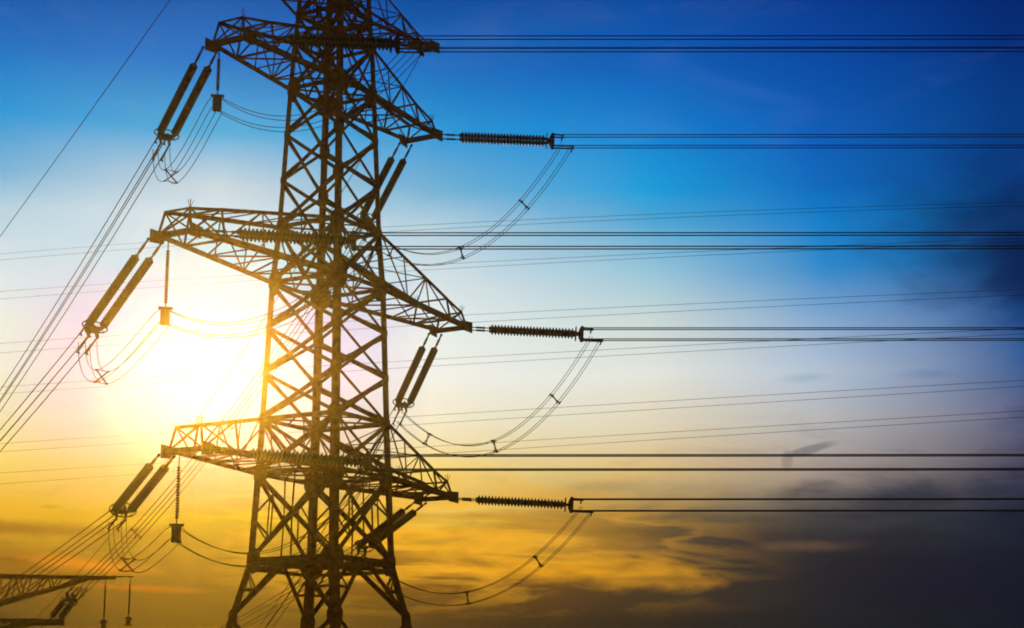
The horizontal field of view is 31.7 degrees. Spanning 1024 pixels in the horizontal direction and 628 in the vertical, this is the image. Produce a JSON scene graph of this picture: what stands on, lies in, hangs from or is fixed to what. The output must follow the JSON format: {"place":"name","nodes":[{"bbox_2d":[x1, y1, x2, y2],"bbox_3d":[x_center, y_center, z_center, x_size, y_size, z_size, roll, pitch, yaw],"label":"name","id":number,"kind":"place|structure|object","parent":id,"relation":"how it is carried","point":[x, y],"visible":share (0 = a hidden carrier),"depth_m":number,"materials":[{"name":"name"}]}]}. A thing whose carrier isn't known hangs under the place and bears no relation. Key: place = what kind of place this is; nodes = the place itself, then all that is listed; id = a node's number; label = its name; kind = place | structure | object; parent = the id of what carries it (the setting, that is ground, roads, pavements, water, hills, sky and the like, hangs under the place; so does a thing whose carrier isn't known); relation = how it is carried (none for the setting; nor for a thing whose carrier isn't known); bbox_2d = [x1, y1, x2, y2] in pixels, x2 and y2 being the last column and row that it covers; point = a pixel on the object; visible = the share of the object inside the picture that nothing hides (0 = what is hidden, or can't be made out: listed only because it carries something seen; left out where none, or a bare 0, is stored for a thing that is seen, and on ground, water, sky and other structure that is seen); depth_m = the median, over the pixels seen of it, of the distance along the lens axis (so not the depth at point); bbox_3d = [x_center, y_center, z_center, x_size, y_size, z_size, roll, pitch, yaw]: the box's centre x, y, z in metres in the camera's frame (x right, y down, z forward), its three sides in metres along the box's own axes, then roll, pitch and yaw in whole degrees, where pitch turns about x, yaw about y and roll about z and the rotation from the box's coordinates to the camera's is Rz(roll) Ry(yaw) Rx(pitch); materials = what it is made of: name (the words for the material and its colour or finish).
{"place":"outdoors","nodes":[
{"label":"outdoors","id":0,"kind":"place"},
{"bbox_2d":[158,241,172,325],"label":"jumper insulator","id":1,"kind":"object","parent":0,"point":[164,315],"visible":1,"depth_m":85.25,"materials":[{"name":"brown ceramic"}]},
{"bbox_2d":[169,457,183,542],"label":"jumper insulator","id":2,"kind":"object","parent":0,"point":[176,534],"visible":1,"depth_m":84.26,"materials":[{"name":"brown ceramic"}]},
{"bbox_2d":[211,50,223,111],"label":"jumper insulator","id":3,"kind":"object","parent":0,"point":[217,102],"visible":1,"depth_m":90.75,"materials":[{"name":"black metal"}]},
{"bbox_2d":[0,238,1023,298],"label":"conductor pair","id":4,"kind":"object","parent":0,"point":[563,262],"visible":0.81,"depth_m":209.24,"materials":[{"name":"metal"}]},
{"bbox_2d":[0,0,1023,627],"label":"sky","id":5,"kind":"structure","parent":0,"point":[58,58],"materials":[{"name":"blue"}]},
{"bbox_2d":[1,380,1023,451],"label":"conductor pair","id":6,"kind":"object","parent":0,"point":[576,406],"visible":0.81,"depth_m":204.04,"materials":[{"name":"metal"}]},
{"bbox_2d":[5,411,1020,483],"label":"conductor pair","id":7,"kind":"object","parent":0,"point":[596,443],"visible":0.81,"depth_m":201.56,"materials":[{"name":"metal"}]},
{"bbox_2d":[3,328,1023,393],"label":"conductor pair","id":8,"kind":"object","parent":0,"point":[541,359],"visible":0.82,"depth_m":209.19,"materials":[{"name":"metal"}]},
{"bbox_2d":[3,202,1023,259],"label":"conductor pair","id":9,"kind":"object","parent":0,"point":[603,220],"visible":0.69,"depth_m":207.68,"materials":[{"name":"metal"}]},
{"bbox_2d":[4,289,1023,352],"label":"conductor pair","id":10,"kind":"object","parent":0,"point":[574,316],"visible":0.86,"depth_m":206.59,"materials":[{"name":"metal"}]},
{"bbox_3d":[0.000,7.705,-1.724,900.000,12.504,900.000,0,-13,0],"label":"ground","id":11,"kind":"structure","parent":0,"visible":0},
{"bbox_2d":[0,574,133,627],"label":"transmission tower","id":12,"kind":"structure","parent":11,"relation":"on","point":[18,623],"depth_m":120.72,"materials":[{"name":"metal"}]},
{"bbox_2d":[49,586,87,620],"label":"insulator set","id":13,"kind":"object","parent":12,"relation":"attached to","point":[70,600],"visible":1,"depth_m":118.86,"materials":[{"name":"brown ceramic"}]},
{"bbox_2d":[99,579,107,627],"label":"jumper insulator","id":14,"kind":"object","parent":12,"relation":"hanging from","point":[103,623],"visible":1,"depth_m":120.49,"materials":[{"name":"brown ceramic"}]},
{"bbox_2d":[123,577,132,625],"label":"jumper insulator","id":15,"kind":"object","parent":12,"relation":"hanging from","point":[128,619],"visible":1,"depth_m":120.51,"materials":[{"name":"brown ceramic"}]},
{"bbox_2d":[150,0,471,627],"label":"transmission tower","id":16,"kind":"structure","parent":11,"relation":"on","point":[330,557],"depth_m":94.85,"materials":[{"name":"metal"}]},
{"bbox_2d":[0,0,169,235],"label":"earth wire","id":17,"kind":"object","parent":16,"relation":"attached to","point":[88,114],"visible":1,"depth_m":105.41,"materials":[{"name":"metal"}]},
{"bbox_2d":[76,237,163,355],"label":"insulator set","id":18,"kind":"object","parent":16,"relation":"attached to","point":[89,327],"visible":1,"depth_m":87.68,"materials":[{"name":"brown ceramic"}]},
{"bbox_2d":[0,335,91,451],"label":"conductor bundle","id":19,"kind":"object","parent":18,"relation":"attached to","point":[42,391],"visible":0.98,"depth_m":94.98,"materials":[{"name":"metal"}]},
{"bbox_2d":[107,453,175,532],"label":"insulator set","id":20,"kind":"object","parent":16,"relation":"attached to","point":[135,484],"visible":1,"depth_m":87.58,"materials":[{"name":"brown ceramic"}]},
{"bbox_2d":[0,509,121,605],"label":"conductor bundle","id":21,"kind":"object","parent":20,"relation":"attached to","point":[58,555],"visible":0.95,"depth_m":97.92,"materials":[{"name":"metal"}]},
{"bbox_2d":[108,464,389,572],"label":"jumper loop","id":22,"kind":"object","parent":20,"relation":"hanging from","point":[124,559],"visible":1,"depth_m":83.73,"materials":[{"name":"metal"}]},
{"bbox_2d":[152,46,218,161],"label":"insulator set","id":23,"kind":"object","parent":16,"relation":"attached to","point":[161,134],"visible":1,"depth_m":93.50,"materials":[{"name":"brown ceramic"}]},
{"bbox_2d":[0,142,163,411],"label":"conductor bundle","id":24,"kind":"object","parent":23,"relation":"attached to","point":[11,383],"visible":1,"depth_m":105.34,"materials":[{"name":"metal"}]},
{"bbox_2d":[26,57,419,627],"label":"earth wire","id":25,"kind":"object","parent":16,"relation":"attached to","point":[242,351],"visible":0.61,"depth_m":124.55,"materials":[{"name":"metal"}]},
{"bbox_2d":[153,43,418,183],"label":"jumper loop","id":26,"kind":"object","parent":16,"relation":"hanging from","point":[174,172],"visible":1,"depth_m":90.28,"materials":[{"name":"metal"}]},
{"bbox_2d":[192,228,380,254],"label":"insulator set","id":27,"kind":"object","parent":16,"relation":"attached to","point":[306,238],"visible":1,"depth_m":84.36,"materials":[{"name":"brown ceramic"}]},
{"bbox_2d":[78,241,375,384],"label":"jumper loop","id":28,"kind":"object","parent":27,"relation":"hanging from","point":[97,370],"visible":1,"depth_m":84.89,"materials":[{"name":"metal"}]},
{"bbox_2d":[364,232,1023,249],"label":"conductor bundle","id":29,"kind":"object","parent":27,"relation":"attached to","point":[695,246],"visible":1,"depth_m":84.84,"materials":[{"name":"metal"}]},
{"bbox_2d":[204,447,393,476],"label":"insulator set","id":30,"kind":"object","parent":16,"relation":"attached to","point":[302,457],"visible":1,"depth_m":83.29,"materials":[{"name":"brown ceramic"}]},
{"bbox_2d":[375,454,1023,470],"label":"conductor bundle","id":31,"kind":"object","parent":30,"relation":"attached to","point":[751,455],"visible":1,"depth_m":83.80,"materials":[{"name":"metal"}]},
{"bbox_2d":[246,33,422,56],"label":"insulator set","id":32,"kind":"object","parent":16,"relation":"attached to","point":[367,42],"visible":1,"depth_m":89.72,"materials":[{"name":"brown ceramic"}]},
{"bbox_2d":[411,35,1023,51],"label":"conductor bundle","id":33,"kind":"object","parent":32,"relation":"attached to","point":[728,39],"visible":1,"depth_m":89.84,"materials":[{"name":"metal"}]},
{"bbox_2d":[357,142,412,240],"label":"insulator set","id":34,"kind":"object","parent":16,"relation":"attached to","point":[397,172],"visible":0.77,"depth_m":108.34,"materials":[{"name":"brown ceramic"}]},
{"bbox_2d":[69,226,367,599],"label":"conductor bundle","id":35,"kind":"object","parent":34,"relation":"attached to","point":[135,531],"visible":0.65,"depth_m":115.26,"materials":[{"name":"metal"}]},
{"bbox_2d":[363,143,570,265],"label":"jumper loop","id":36,"kind":"object","parent":34,"relation":"hanging from","point":[462,257],"visible":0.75,"depth_m":106.41,"materials":[{"name":"metal"}]},
{"bbox_2d":[347,501,426,561],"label":"insulator set","id":37,"kind":"object","parent":16,"relation":"attached to","point":[401,518],"visible":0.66,"depth_m":105.49,"materials":[{"name":"brown ceramic"}]},
{"bbox_2d":[219,548,355,627],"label":"conductor bundle","id":38,"kind":"object","parent":37,"relation":"attached to","point":[275,600],"visible":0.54,"depth_m":115.52,"materials":[{"name":"metal"}]},
{"bbox_2d":[360,506,589,605],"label":"jumper loop","id":39,"kind":"object","parent":37,"relation":"hanging from","point":[533,557],"visible":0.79,"depth_m":103.66,"materials":[{"name":"metal"}]},
{"bbox_2d":[392,333,442,425],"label":"insulator set","id":40,"kind":"object","parent":16,"relation":"attached to","point":[399,398],"visible":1,"depth_m":109.35,"materials":[{"name":"brown ceramic"}]},
{"bbox_2d":[258,406,403,627],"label":"conductor bundle","id":41,"kind":"object","parent":40,"relation":"attached to","point":[320,545],"visible":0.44,"depth_m":120.70,"materials":[{"name":"metal"}]},
{"bbox_2d":[395,336,599,455],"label":"jumper loop","id":42,"kind":"object","parent":40,"relation":"hanging from","point":[493,441],"visible":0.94,"depth_m":107.14,"materials":[{"name":"metal"}]},
{"bbox_2d":[439,132,573,151],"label":"insulator set","id":43,"kind":"object","parent":16,"relation":"attached to","point":[503,139],"visible":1,"depth_m":104.90,"materials":[{"name":"brown ceramic"}]},
{"bbox_2d":[563,134,1023,147],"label":"conductor bundle","id":44,"kind":"object","parent":43,"relation":"attached to","point":[793,137],"visible":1,"depth_m":105.07,"materials":[{"name":"metal"}]},
{"bbox_2d":[454,495,593,515],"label":"insulator set","id":45,"kind":"object","parent":16,"relation":"attached to","point":[505,501],"visible":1,"depth_m":101.95,"materials":[{"name":"brown ceramic"}]},
{"bbox_2d":[583,498,1023,511],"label":"conductor bundle","id":46,"kind":"object","parent":45,"relation":"attached to","point":[805,499],"visible":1,"depth_m":102.18,"materials":[{"name":"metal"}]},
{"bbox_2d":[468,324,602,344],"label":"insulator set","id":47,"kind":"object","parent":16,"relation":"attached to","point":[546,332],"visible":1,"depth_m":105.43,"materials":[{"name":"brown ceramic"}]},
{"bbox_2d":[591,327,1023,340],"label":"conductor bundle","id":48,"kind":"object","parent":47,"relation":"attached to","point":[808,329],"visible":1,"depth_m":105.62,"materials":[{"name":"metal"}]},
{"bbox_2d":[438,46,1023,47],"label":"power line","id":49,"kind":"object","parent":16,"relation":"attached to","point":[586,47],"visible":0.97,"depth_m":107.55,"materials":[{"name":"metal"}]}
]}

